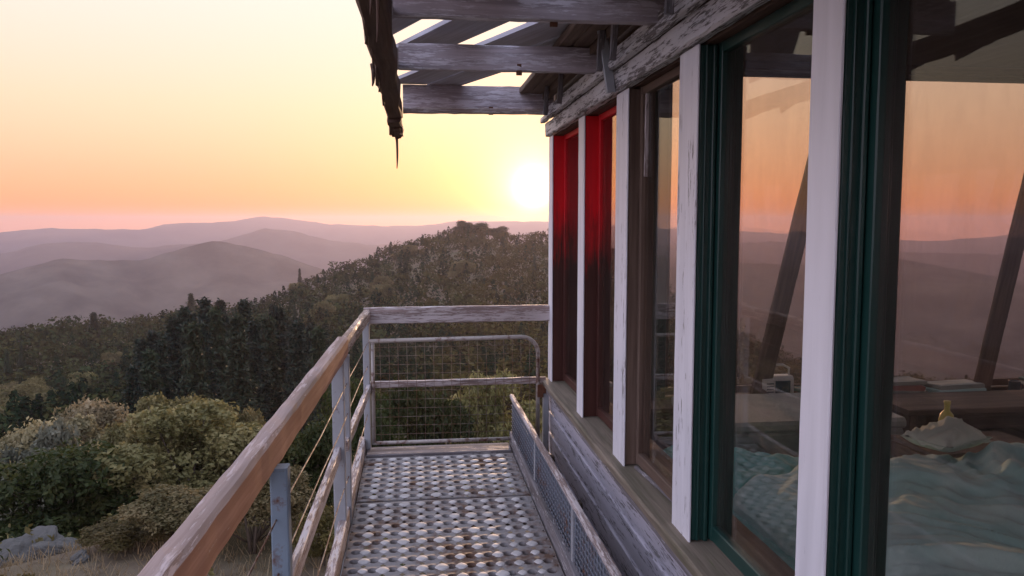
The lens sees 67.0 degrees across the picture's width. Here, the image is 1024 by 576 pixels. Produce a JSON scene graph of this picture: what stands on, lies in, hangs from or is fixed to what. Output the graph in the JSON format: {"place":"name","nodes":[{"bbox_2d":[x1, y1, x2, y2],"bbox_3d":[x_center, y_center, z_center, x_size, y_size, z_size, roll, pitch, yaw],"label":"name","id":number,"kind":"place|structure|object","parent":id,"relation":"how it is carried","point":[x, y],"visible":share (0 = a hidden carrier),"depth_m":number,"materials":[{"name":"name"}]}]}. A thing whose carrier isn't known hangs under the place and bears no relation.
{"place":"outdoors","nodes":[
{"label":"outdoors","id":0,"kind":"place"},
{"bbox_2d":[0,511,333,575],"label":"dry grass","id":1,"kind":"structure","parent":0,"point":[10,563],"depth_m":14.38,"materials":[{"name":"brown plant"}]},
{"bbox_2d":[0,236,800,575],"bbox_3d":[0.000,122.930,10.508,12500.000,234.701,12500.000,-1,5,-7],"label":"ground","id":2,"kind":"structure","parent":0,"point":[118,562],"depth_m":14.76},
{"bbox_2d":[0,389,11,398],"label":"broadleaf tree","id":3,"kind":"object","parent":2,"relation":"on","point":[4,393],"visible":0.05,"depth_m":125.25,"materials":[{"name":"green plant"}]},
{"bbox_2d":[2,349,14,379],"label":"pine tree","id":4,"kind":"object","parent":2,"relation":"on","point":[7,363],"visible":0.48,"depth_m":148.99,"materials":[{"name":"green plant"}]},
{"bbox_2d":[0,381,18,390],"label":"broadleaf tree","id":5,"kind":"object","parent":2,"relation":"on","point":[9,386],"visible":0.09,"depth_m":132.45,"materials":[{"name":"green plant"}]},
{"bbox_2d":[0,396,27,408],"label":"broadleaf tree","id":6,"kind":"object","parent":2,"relation":"on","point":[3,401],"visible":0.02,"depth_m":119.75,"materials":[{"name":"green plant"}]},
{"bbox_2d":[0,569,34,575],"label":"leafy shrub","id":7,"kind":"object","parent":2,"relation":"on","point":[24,574],"visible":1,"depth_m":11.79,"materials":[{"name":"plant"}]},
{"bbox_2d":[0,536,44,567],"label":"rock","id":8,"kind":"object","parent":2,"relation":"on","point":[20,545],"visible":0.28,"depth_m":16.25,"materials":[{"name":"stone"}]},
{"bbox_2d":[0,391,56,416],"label":"broadleaf tree","id":9,"kind":"object","parent":2,"relation":"on","point":[43,395],"visible":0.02,"depth_m":101.23,"materials":[{"name":"green plant"}]},
{"bbox_2d":[10,376,63,401],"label":"broadleaf tree","id":10,"kind":"object","parent":2,"relation":"on","point":[30,386],"visible":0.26,"depth_m":122.82,"materials":[{"name":"green plant"}]},
{"bbox_2d":[0,415,80,519],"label":"leafy shrub","id":11,"kind":"object","parent":2,"relation":"on","point":[62,432],"visible":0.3,"depth_m":24.95,"materials":[{"name":"green plant"}]},
{"bbox_2d":[23,525,63,539],"bbox_3d":[-10.424,6.049,17.142,1.896,1.235,1.291,5,7,43],"label":"rock","id":12,"kind":"object","parent":2,"relation":"on","point":[42,531],"visible":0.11,"depth_m":17.41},
{"bbox_2d":[25,541,68,561],"bbox_3d":[-9.280,5.310,15.490,0.806,0.556,0.709,2,5,25],"label":"rock","id":13,"kind":"object","parent":2,"relation":"on","point":[43,546],"visible":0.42,"depth_m":15.25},
{"bbox_2d":[0,412,119,512],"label":"broadleaf tree","id":14,"kind":"object","parent":2,"relation":"on","point":[89,424],"visible":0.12,"depth_m":26.08,"materials":[{"name":"green plant"}]},
{"bbox_2d":[45,537,81,550],"bbox_3d":[-9.835,5.823,16.876,0.994,0.931,1.316,-8,10,-60],"label":"rock","id":15,"kind":"object","parent":2,"relation":"on","point":[59,541],"visible":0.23,"depth_m":16.64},
{"bbox_2d":[69,549,89,565],"bbox_3d":[-8.122,5.118,14.522,0.328,0.318,0.470,-4,7,-41],"label":"rock","id":16,"kind":"object","parent":2,"relation":"on","point":[77,556],"visible":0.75,"depth_m":14.43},
{"bbox_2d":[0,436,160,541],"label":"leafy shrub","id":17,"kind":"object","parent":2,"relation":"on","point":[54,473],"visible":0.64,"depth_m":19.31,"materials":[{"name":"green plant"}]},
{"bbox_2d":[67,371,99,392],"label":"broadleaf tree","id":18,"kind":"object","parent":2,"relation":"on","point":[75,378],"visible":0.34,"depth_m":144.72,"materials":[{"name":"green plant"}]},
{"bbox_2d":[85,312,107,343],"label":"pine tree","id":19,"kind":"object","parent":2,"relation":"on","point":[93,320],"visible":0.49,"depth_m":207.45,"materials":[{"name":"green plant"}]},
{"bbox_2d":[53,393,149,442],"bbox_3d":[-15.099,6.621,30.294,5.179,5.150,4.834,-3,6,-28],"label":"broadleaf tree","id":20,"kind":"object","parent":2,"relation":"on","point":[104,415],"visible":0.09,"depth_m":29.71,"materials":[{"name":"green plant"}]},
{"bbox_2d":[91,351,127,375],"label":"broadleaf tree","id":21,"kind":"object","parent":2,"relation":"on","point":[116,356],"visible":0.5,"depth_m":164.93,"materials":[{"name":"green plant"}]},
{"bbox_2d":[74,514,175,554],"bbox_3d":[-7.476,4.867,15.089,1.922,0.585,1.691,5,7,44],"label":"leafy shrub","id":22,"kind":"object","parent":2,"relation":"on","point":[124,535],"visible":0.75,"depth_m":14.83,"materials":[{"name":"green plant"}]},
{"bbox_2d":[119,363,147,423],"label":"pine tree","id":23,"kind":"object","parent":2,"relation":"on","point":[132,391],"visible":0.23,"depth_m":56.09,"materials":[{"name":"green plant"}]},
{"bbox_2d":[127,337,140,384],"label":"pine tree","id":24,"kind":"object","parent":2,"relation":"on","point":[134,349],"visible":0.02,"depth_m":85.07,"materials":[{"name":"green plant"}]},
{"bbox_2d":[134,337,149,391],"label":"pine tree","id":25,"kind":"object","parent":2,"relation":"on","point":[142,345],"visible":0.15,"depth_m":72.52,"materials":[{"name":"green plant"}]},
{"bbox_2d":[146,330,159,350],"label":"pine tree","id":26,"kind":"object","parent":2,"relation":"on","point":[152,336],"visible":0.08,"depth_m":76.52,"materials":[{"name":"green plant"}]},
{"bbox_2d":[138,348,169,403],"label":"pine tree","id":27,"kind":"object","parent":2,"relation":"on","point":[151,384],"visible":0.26,"depth_m":60.13,"materials":[{"name":"green plant"}]},
{"bbox_2d":[100,391,215,479],"bbox_3d":[-12.106,6.007,27.513,4.640,4.830,4.520,4,6,39],"label":"broadleaf tree","id":28,"kind":"object","parent":2,"relation":"on","point":[115,433],"visible":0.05,"depth_m":26.67,"materials":[{"name":"green plant"}]},
{"bbox_2d":[52,395,264,519],"bbox_3d":[-9.614,5.166,22.076,6.087,4.071,5.930,-1,5,-7],"label":"broadleaf tree","id":29,"kind":"object","parent":2,"relation":"on","point":[191,447],"visible":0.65,"depth_m":21.31,"materials":[{"name":"green plant"}]},
{"bbox_2d":[116,482,213,535],"bbox_3d":[-6.594,4.486,15.511,2.336,1.236,2.777,1,5,6],"label":"leafy shrub","id":30,"kind":"object","parent":2,"relation":"on","point":[159,508],"visible":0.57,"depth_m":14.70,"materials":[{"name":"green plant"}]},
{"bbox_2d":[153,338,178,405],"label":"pine tree","id":31,"kind":"object","parent":2,"relation":"on","point":[164,367],"visible":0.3,"depth_m":64.20,"materials":[{"name":"green plant"}]},
{"bbox_2d":[161,315,185,397],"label":"pine tree","id":32,"kind":"object","parent":2,"relation":"on","point":[174,346],"visible":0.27,"depth_m":68.09,"materials":[{"name":"green plant"}]},
{"bbox_2d":[176,305,191,383],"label":"pine tree","id":33,"kind":"object","parent":2,"relation":"on","point":[183,313],"visible":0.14,"depth_m":71.96,"materials":[{"name":"green plant"}]},
{"bbox_2d":[185,293,198,322],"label":"pine tree","id":34,"kind":"object","parent":2,"relation":"on","point":[191,301],"visible":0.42,"depth_m":242.55,"materials":[{"name":"green plant"}]},
{"bbox_2d":[189,313,196,322],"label":"pine tree","id":35,"kind":"object","parent":2,"relation":"on","point":[193,315],"visible":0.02,"depth_m":89.11,"materials":[{"name":"green plant"}]},
{"bbox_2d":[173,321,218,404],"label":"pine tree","id":36,"kind":"object","parent":2,"relation":"on","point":[196,381],"visible":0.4,"depth_m":59.44,"materials":[{"name":"green plant"}]},
{"bbox_2d":[192,296,213,328],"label":"pine tree","id":37,"kind":"object","parent":2,"relation":"on","point":[205,304],"visible":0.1,"depth_m":76.35,"materials":[{"name":"green plant"}]},
{"bbox_2d":[197,320,225,401],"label":"pine tree","id":38,"kind":"object","parent":2,"relation":"on","point":[207,334],"visible":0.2,"depth_m":63.65,"materials":[{"name":"green plant"}]},
{"bbox_2d":[214,298,226,316],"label":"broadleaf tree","id":39,"kind":"object","parent":2,"relation":"on","point":[220,303],"visible":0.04,"depth_m":97.56,"materials":[{"name":"green plant"}]},
{"bbox_2d":[205,305,237,403],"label":"pine tree","id":40,"kind":"object","parent":2,"relation":"on","point":[217,331],"visible":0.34,"depth_m":67.44,"materials":[{"name":"green plant"}]},
{"bbox_2d":[201,404,265,464],"bbox_3d":[-9.357,5.990,26.010,2.352,4.358,2.797,-4,6,-39],"label":"broadleaf tree","id":41,"kind":"object","parent":2,"relation":"on","point":[250,416],"visible":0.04,"depth_m":25.67,"materials":[{"name":"green plant"}]},
{"bbox_2d":[217,311,267,414],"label":"pine tree","id":42,"kind":"object","parent":2,"relation":"on","point":[239,374],"visible":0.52,"depth_m":58.67,"materials":[{"name":"green plant"}]},
{"bbox_2d":[237,299,253,366],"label":"pine tree","id":43,"kind":"object","parent":2,"relation":"on","point":[243,308],"visible":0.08,"depth_m":75.79,"materials":[{"name":"green plant"}]},
{"bbox_2d":[176,464,316,554],"bbox_3d":[-4.888,4.275,14.724,2.525,1.791,2.124,2,5,18],"label":"leafy shrub","id":44,"kind":"object","parent":2,"relation":"on","point":[258,512],"visible":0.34,"depth_m":14.48,"materials":[{"name":"green plant"}]},
{"bbox_2d":[245,319,274,422],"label":"pine tree","id":45,"kind":"object","parent":2,"relation":"on","point":[257,357],"visible":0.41,"depth_m":63.05,"materials":[{"name":"green plant"}]},
{"bbox_2d":[267,302,276,316],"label":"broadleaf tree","id":46,"kind":"object","parent":2,"relation":"on","point":[272,307],"visible":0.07,"depth_m":97.77,"materials":[{"name":"green plant"}]},
{"bbox_2d":[0,443,549,575],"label":"scrub","id":47,"kind":"object","parent":2,"relation":"on","point":[28,530],"depth_m":16.55,"materials":[{"name":"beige plant"}]},
{"bbox_2d":[260,314,302,426],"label":"pine tree","id":48,"kind":"object","parent":2,"relation":"on","point":[268,340],"visible":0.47,"depth_m":67.10,"materials":[{"name":"green plant"}]},
{"bbox_2d":[287,282,307,295],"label":"broadleaf tree","id":49,"kind":"object","parent":2,"relation":"on","point":[291,286],"visible":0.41,"depth_m":286.06,"materials":[{"name":"green plant"}]},
{"bbox_2d":[287,317,308,421],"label":"pine tree","id":50,"kind":"object","parent":2,"relation":"on","point":[290,330],"visible":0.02,"depth_m":75.50,"materials":[{"name":"green plant"}]},
{"bbox_2d":[297,268,302,282],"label":"pine tree","id":51,"kind":"object","parent":2,"relation":"on","point":[299,277],"visible":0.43,"depth_m":303.86,"materials":[{"name":"green plant"}]},
{"bbox_2d":[279,320,322,435],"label":"pine tree","id":52,"kind":"object","parent":2,"relation":"on","point":[298,370],"visible":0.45,"depth_m":62.05,"materials":[{"name":"green plant"}]},
{"bbox_2d":[303,323,315,368],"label":"pine tree","id":53,"kind":"object","parent":2,"relation":"on","point":[309,327],"visible":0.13,"depth_m":79.74,"materials":[{"name":"green plant"}]},
{"bbox_2d":[292,504,334,565],"bbox_3d":[-3.397,4.626,13.974,1.208,1.286,1.373,0,5,0],"label":"leafy shrub","id":54,"kind":"object","parent":2,"relation":"on","point":[317,550],"visible":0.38,"depth_m":13.84,"materials":[{"name":"green plant"}]},
{"bbox_2d":[279,413,355,516],"bbox_3d":[-4.351,3.947,16.829,2.416,2.517,2.490,1,5,12],"label":"leafy shrub","id":55,"kind":"object","parent":2,"relation":"on","point":[300,448],"visible":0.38,"depth_m":16.26,"materials":[{"name":"green plant"}]},
{"bbox_2d":[305,325,331,426],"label":"pine tree","id":56,"kind":"object","parent":2,"relation":"on","point":[318,343],"visible":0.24,"depth_m":66.27,"materials":[{"name":"green plant"}]},
{"bbox_2d":[303,301,335,323],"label":"broadleaf tree","id":57,"kind":"object","parent":2,"relation":"on","point":[325,305],"visible":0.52,"depth_m":200.42,"materials":[{"name":"green plant"}]},
{"bbox_2d":[322,328,329,349],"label":"pine tree","id":58,"kind":"object","parent":2,"relation":"on","point":[326,334],"visible":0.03,"depth_m":84.10,"materials":[{"name":"green plant"}]},
{"bbox_2d":[324,294,353,310],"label":"broadleaf tree","id":59,"kind":"object","parent":2,"relation":"on","point":[337,298],"visible":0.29,"depth_m":221.93,"materials":[{"name":"green plant"}]},
{"bbox_2d":[307,375,413,505],"bbox_3d":[-4.512,4.744,22.067,2.866,4.623,2.954,3,6,35],"label":"leafy shrub","id":60,"kind":"object","parent":2,"relation":"on","point":[383,421],"visible":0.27,"depth_m":21.95,"materials":[{"name":"green plant"}]},
{"bbox_2d":[356,275,394,294],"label":"broadleaf tree","id":61,"kind":"object","parent":2,"relation":"on","point":[378,279],"visible":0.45,"depth_m":237.78,"materials":[{"name":"green plant"}]},
{"bbox_2d":[369,283,404,304],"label":"broadleaf tree","id":62,"kind":"object","parent":2,"relation":"on","point":[383,288],"visible":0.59,"depth_m":221.65,"materials":[{"name":"green plant"}]},
{"bbox_2d":[390,244,418,257],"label":"broadleaf tree","id":63,"kind":"object","parent":2,"relation":"on","point":[412,249],"visible":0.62,"depth_m":317.81,"materials":[{"name":"green plant"}]},
{"bbox_2d":[402,252,409,283],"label":"pine tree","id":64,"kind":"object","parent":2,"relation":"on","point":[406,261],"visible":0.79,"depth_m":265.71,"materials":[{"name":"green plant"}]},
{"bbox_2d":[373,375,474,498],"bbox_3d":[-2.703,5.175,24.217,3.696,5.078,3.809,-5,7,-44],"label":"leafy shrub","id":65,"kind":"object","parent":2,"relation":"on","point":[406,406],"visible":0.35,"depth_m":23.71,"materials":[{"name":"green plant"}]},
{"bbox_2d":[447,260,475,283],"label":"broadleaf tree","id":66,"kind":"object","parent":2,"relation":"on","point":[460,266],"visible":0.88,"depth_m":257.23,"materials":[{"name":"green plant"}]},
{"bbox_2d":[450,220,472,232],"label":"broadleaf tree","id":67,"kind":"object","parent":2,"relation":"on","point":[460,224],"visible":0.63,"depth_m":415.32,"materials":[{"name":"green plant"}]},
{"bbox_2d":[470,222,498,235],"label":"broadleaf tree","id":68,"kind":"object","parent":2,"relation":"on","point":[477,225],"visible":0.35,"depth_m":415.64,"materials":[{"name":"green plant"}]},
{"bbox_2d":[0,224,969,453],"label":"forest","id":69,"kind":"object","parent":2,"relation":"on","point":[46,341],"visible":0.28,"depth_m":193.68,"materials":[{"name":"green plant"}]},
{"bbox_2d":[445,368,541,494],"bbox_3d":[-0.723,5.565,27.177,3.885,5.588,3.988,-1,5,-15],"label":"leafy shrub","id":70,"kind":"object","parent":2,"relation":"on","point":[477,406],"visible":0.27,"depth_m":26.80,"materials":[{"name":"green plant"}]},
{"bbox_2d":[491,226,510,237],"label":"broadleaf tree","id":71,"kind":"object","parent":2,"relation":"on","point":[501,228],"visible":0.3,"depth_m":419.94,"materials":[{"name":"green plant"}]},
{"bbox_2d":[355,0,1023,575],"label":"lookout cabin","id":72,"kind":"object","parent":2,"relation":"on","point":[593,68],"visible":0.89,"depth_m":2.87,"materials":[{"name":"green paint"}]},
{"bbox_2d":[370,63,374,85],"bbox_3d":[-0.637,-0.976,3.539,0.024,0.107,0.033,-1,5,-7],"label":"hanging splinter","id":73,"kind":"object","parent":72,"relation":"hanging from","point":[373,73],"visible":0.91,"depth_m":3.53,"materials":[{"name":"brown wood"}]},
{"bbox_2d":[376,0,379,42],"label":"hanging splinter","id":74,"kind":"object","parent":72,"relation":"hanging from","point":[377,15],"visible":1,"depth_m":2.17,"materials":[{"name":"brown wood"}]},
{"bbox_2d":[395,138,397,167],"bbox_3d":[-0.865,-1.029,5.812,0.024,0.263,0.033,-1,5,-7],"label":"hanging splinter","id":75,"kind":"object","parent":72,"relation":"hanging from","point":[396,152],"visible":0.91,"depth_m":5.80,"materials":[{"name":"brown wood"}]},
{"bbox_2d":[325,431,582,575],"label":"metal catwalk","id":76,"kind":"object","parent":72,"relation":"attached to","point":[411,517],"visible":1,"depth_m":4.20,"materials":[{"name":"grey metal"}]},
{"bbox_2d":[137,310,370,575],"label":"guard railing","id":77,"kind":"object","parent":76,"relation":"attached to","point":[195,543],"visible":0.96,"depth_m":2.24,"materials":[{"name":"brown wood"}]},
{"bbox_2d":[363,305,549,452],"bbox_3d":[-0.365,0.706,5.502,1.345,1.156,0.131,-1,5,-7],"label":"end railing","id":78,"kind":"object","parent":76,"relation":"on","point":[443,314],"visible":0.88,"depth_m":5.50,"materials":[{"name":"grey wood"}]},
{"bbox_2d":[368,335,539,444],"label":"gate","id":79,"kind":"structure","parent":78,"relation":"attached to","point":[433,340],"depth_m":5.47,"materials":[{"name":"metal"}]},
{"bbox_2d":[510,394,621,575],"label":"guard","id":80,"kind":"object","parent":76,"relation":"attached to","point":[590,554],"visible":0.8,"depth_m":3.71,"materials":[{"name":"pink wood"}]},
{"bbox_2d":[563,127,578,392],"bbox_3d":[0.434,-0.168,5.021,0.037,1.721,0.866,-1,5,-7],"label":"window","id":81,"kind":"structure","parent":72,"relation":"in","point":[567,377],"depth_m":5.40,"materials":[{"name":"red paint"}]},
{"bbox_2d":[596,105,616,431],"bbox_3d":[0.551,-0.089,4.094,0.037,1.721,0.703,-1,5,-7],"label":"window","id":82,"kind":"structure","parent":72,"relation":"in","point":[601,412],"depth_m":4.40,"materials":[{"name":"red paint"}]},
{"bbox_2d":[644,93,649,176],"bbox_3d":[0.596,-0.694,3.419,0.024,0.400,0.018,-1,5,-7],"label":"wood strip","id":83,"kind":"object","parent":72,"relation":"hanging from","point":[646,151],"visible":0.93,"depth_m":3.42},
{"bbox_2d":[636,65,679,500],"bbox_3d":[0.637,-0.013,3.208,0.037,1.721,0.684,-1,5,-7],"label":"window","id":84,"kind":"structure","parent":72,"relation":"in","point":[650,468],"depth_m":3.50,"materials":[{"name":"brown wood"}]},
{"bbox_2d":[665,71,810,394],"bbox_3d":[1.908,-0.393,5.709,1.611,2.351,0.037,-1,5,-7],"label":"window","id":85,"kind":"structure","parent":72,"relation":"in","point":[739,388],"depth_m":5.61,"materials":[{"name":"brown wood"}]},
{"bbox_2d":[708,0,813,575],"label":"window","id":86,"kind":"structure","parent":72,"relation":"in","point":[735,553],"depth_m":2.63,"materials":[{"name":"green paint"}]},
{"bbox_2d":[762,363,793,392],"bbox_3d":[1.906,0.685,5.615,0.240,0.274,0.128,-1,5,-7],"label":"radio","id":87,"kind":"object","parent":72,"relation":"on","point":[780,383],"visible":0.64,"depth_m":5.56,"materials":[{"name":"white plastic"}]},
{"bbox_2d":[750,154,808,393],"bbox_3d":[2.051,-0.350,5.566,0.717,2.323,0.070,-2,5,-18],"label":"leaning plank","id":88,"kind":"object","parent":72,"relation":"on","point":[780,307],"visible":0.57,"depth_m":5.55,"materials":[{"name":"brown wood"}]},
{"bbox_2d":[851,0,895,575],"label":"window","id":89,"kind":"structure","parent":72,"relation":"in","point":[884,11],"depth_m":1.76,"materials":[{"name":"green paint"}]},
{"bbox_2d":[923,379,985,391],"bbox_3d":[3.297,0.756,5.780,0.424,0.114,0.195,-1,5,-15],"label":"book","id":90,"kind":"object","parent":72,"relation":"on","point":[961,385],"visible":0.59,"depth_m":5.71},
{"bbox_2d":[892,390,1023,432],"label":"work table","id":91,"kind":"object","parent":72,"relation":"on","point":[911,407],"visible":0.62,"depth_m":5.26,"materials":[{"name":"brown wood"}]},
{"bbox_2d":[893,376,927,393],"bbox_3d":[2.868,0.745,5.735,0.351,0.144,0.225,0,5,-3],"label":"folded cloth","id":92,"kind":"object","parent":91,"relation":"on","point":[905,384],"visible":0.41,"depth_m":5.65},
{"bbox_2d":[906,75,1023,385],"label":"window","id":93,"kind":"structure","parent":72,"relation":"in","point":[996,381],"depth_m":5.80,"materials":[{"name":"brown wood"}]},
{"bbox_2d":[973,174,1023,390],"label":"leaning plank","id":94,"kind":"object","parent":72,"relation":"on","point":[1000,306],"visible":0.93,"depth_m":5.77,"materials":[{"name":"brown wood"}]},
{"bbox_2d":[0,241,1023,379],"bbox_3d":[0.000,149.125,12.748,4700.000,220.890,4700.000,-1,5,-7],"label":"hills","id":95,"kind":"structure","parent":0,"point":[942,315],"depth_m":1348.28,"materials":[{"name":"grey"}]},
{"bbox_2d":[0,216,1023,254],"bbox_3d":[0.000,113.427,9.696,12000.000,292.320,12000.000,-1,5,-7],"label":"mountains","id":96,"kind":"structure","parent":0,"point":[167,234],"depth_m":4281.92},
{"bbox_2d":[0,228,1023,281],"bbox_3d":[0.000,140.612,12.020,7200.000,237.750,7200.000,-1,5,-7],"label":"foothills","id":97,"kind":"structure","parent":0,"point":[320,253],"depth_m":2569.59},
{"bbox_2d":[0,0,1023,240],"label":"sky","id":98,"kind":"structure","parent":0,"point":[115,114],"materials":[{"name":"orange"}]},
{"bbox_2d":[610,381,612,403],"bbox_3d":[0.660,0.749,5.427,0.100,0.180,0.100,-1,5,-7],"label":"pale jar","id":99,"kind":"object","parent":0,"point":[611,392],"visible":0.18,"depth_m":5.39,"materials":[{"name":"ceramic"}]},
{"bbox_2d":[671,393,906,458],"bbox_3d":[1.751,0.966,5.024,1.220,0.401,0.786,-1,5,-7],"label":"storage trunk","id":100,"kind":"object","parent":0,"point":[768,423],"visible":0.3,"depth_m":4.65,"materials":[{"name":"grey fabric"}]},
{"bbox_2d":[794,386,800,392],"bbox_3d":[2.123,0.773,5.654,0.133,0.093,0.176,-1,5,-7],"label":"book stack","id":101,"kind":"object","parent":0,"point":[797,389],"visible":0.12,"depth_m":5.64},
{"bbox_2d":[891,431,1023,457],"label":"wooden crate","id":102,"kind":"object","parent":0,"point":[901,446],"visible":0.08,"depth_m":4.12,"materials":[{"name":"brown wood"}]},
{"bbox_2d":[938,400,953,420],"bbox_3d":[2.248,0.702,4.005,0.074,0.240,0.074,-1,5,-7],"label":"bottle","id":103,"kind":"object","parent":102,"relation":"on","point":[945,412],"visible":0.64,"depth_m":3.98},
{"bbox_2d":[1008,380,1022,389],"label":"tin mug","id":104,"kind":"object","parent":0,"point":[1014,384],"visible":0.66,"depth_m":5.81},
{"bbox_2d":[1018,376,1023,389],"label":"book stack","id":105,"kind":"object","parent":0,"point":[1021,379],"visible":0.39,"depth_m":5.94,"materials":[{"name":"paper"}]},
{"bbox_3d":[2.277,1.149,2.646,2.050,0.461,1.971,-1,5,-7],"label":"bed","id":106,"kind":"object","parent":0,"visible":0},
{"bbox_2d":[663,445,798,570],"bbox_3d":[1.242,1.083,3.376,1.047,0.427,2.116,-1,5,-7],"label":"throw","id":107,"kind":"object","parent":106,"relation":"on","point":[748,465],"visible":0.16,"depth_m":3.83,"materials":[{"name":"teal fabric"}]},
{"bbox_2d":[733,441,1023,575],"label":"blanket","id":108,"kind":"object","parent":106,"relation":"on","point":[950,515],"visible":0.65,"depth_m":2.89,"materials":[{"name":"fabric"}]},
{"bbox_2d":[901,416,992,451],"bbox_3d":[2.034,0.675,3.622,0.340,0.138,0.240,-3,6,-30],"label":"pillow","id":109,"kind":"object","parent":108,"relation":"on","point":[948,434],"visible":1,"depth_m":3.57,"materials":[{"name":"fabric"}]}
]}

